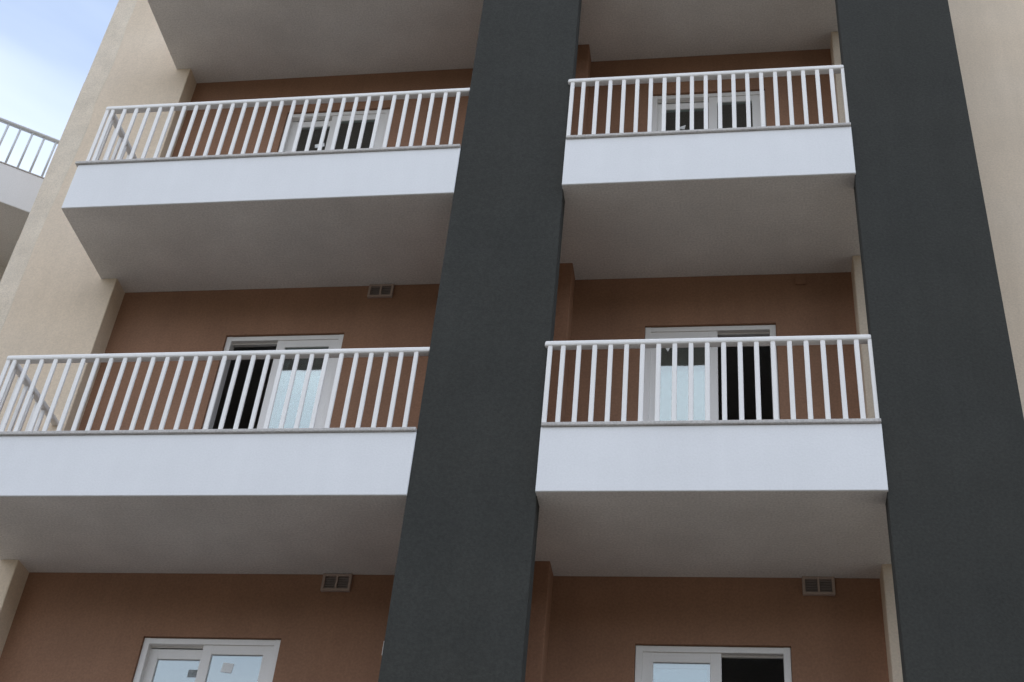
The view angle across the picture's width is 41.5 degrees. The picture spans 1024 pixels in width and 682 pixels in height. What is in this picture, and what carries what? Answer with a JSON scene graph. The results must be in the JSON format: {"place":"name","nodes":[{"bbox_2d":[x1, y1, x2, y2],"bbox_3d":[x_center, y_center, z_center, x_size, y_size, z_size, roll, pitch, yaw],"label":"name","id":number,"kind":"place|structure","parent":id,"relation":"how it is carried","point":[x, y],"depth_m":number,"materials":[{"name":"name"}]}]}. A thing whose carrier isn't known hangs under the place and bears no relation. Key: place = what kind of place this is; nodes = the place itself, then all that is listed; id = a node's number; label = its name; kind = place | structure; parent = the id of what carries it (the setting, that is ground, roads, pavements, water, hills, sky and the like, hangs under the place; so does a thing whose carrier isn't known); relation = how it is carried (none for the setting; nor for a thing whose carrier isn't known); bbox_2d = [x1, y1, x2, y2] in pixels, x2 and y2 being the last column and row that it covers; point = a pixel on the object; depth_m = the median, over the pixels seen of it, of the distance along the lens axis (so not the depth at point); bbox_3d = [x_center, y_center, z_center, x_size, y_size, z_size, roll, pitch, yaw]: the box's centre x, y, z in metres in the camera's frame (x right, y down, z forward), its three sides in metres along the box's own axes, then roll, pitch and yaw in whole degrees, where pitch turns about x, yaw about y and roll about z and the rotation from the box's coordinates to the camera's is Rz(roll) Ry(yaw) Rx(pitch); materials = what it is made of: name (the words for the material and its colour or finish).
{"place":"outdoors","nodes":[
{"label":"outdoors","id":0,"kind":"place"},
{"bbox_2d":[0,117,59,281],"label":"neighbouring building","id":1,"kind":"structure","parent":0,"point":[19,189],"depth_m":16.87,"materials":[{"name":"paint"}]},
{"bbox_2d":[0,0,118,177],"label":"sky","id":2,"kind":"structure","parent":0,"point":[49,48],"materials":[{"name":"blue"}]},
{"bbox_2d":[0,0,1023,681],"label":"apartment building","id":3,"kind":"structure","parent":0,"point":[510,340],"depth_m":10.94,"materials":[{"name":"grey paint"}]},
{"bbox_2d":[133,638,280,681],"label":"sliding door","id":4,"kind":"structure","parent":3,"relation":"in","point":[153,650],"depth_m":10.40,"materials":[{"name":"white plastic"}]},
{"bbox_2d":[202,334,343,428],"bbox_3d":[-2.147,0.860,11.646,1.113,2.248,0.096,-1,-39,9],"label":"sliding door","id":5,"kind":"structure","parent":3,"relation":"in","point":[303,342],"depth_m":12.08,"materials":[{"name":"white plastic"}]},
{"bbox_2d":[278,109,389,151],"bbox_3d":[-1.894,-1.489,13.495,1.113,2.248,0.096,-1,-39,9],"label":"sliding door","id":6,"kind":"structure","parent":3,"relation":"in","point":[382,125],"depth_m":14.03,"materials":[{"name":"white glass"}]},
{"bbox_2d":[652,91,765,130],"bbox_3d":[1.874,-1.569,12.878,1.114,2.248,0.096,-1,-39,9],"label":"sliding door","id":7,"kind":"structure","parent":3,"relation":"in","point":[754,95],"depth_m":13.43,"materials":[{"name":"white glass"}]},
{"bbox_2d":[643,325,779,420],"bbox_3d":[1.621,0.780,11.028,1.114,2.248,0.096,-1,-39,9],"label":"sliding door","id":8,"kind":"structure","parent":3,"relation":"in","point":[748,330],"depth_m":11.58,"materials":[{"name":"white plastic"}]},
{"bbox_2d":[635,645,791,681],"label":"sliding door","id":9,"kind":"structure","parent":3,"relation":"in","point":[647,658],"depth_m":9.81,"materials":[{"name":"white plastic"}]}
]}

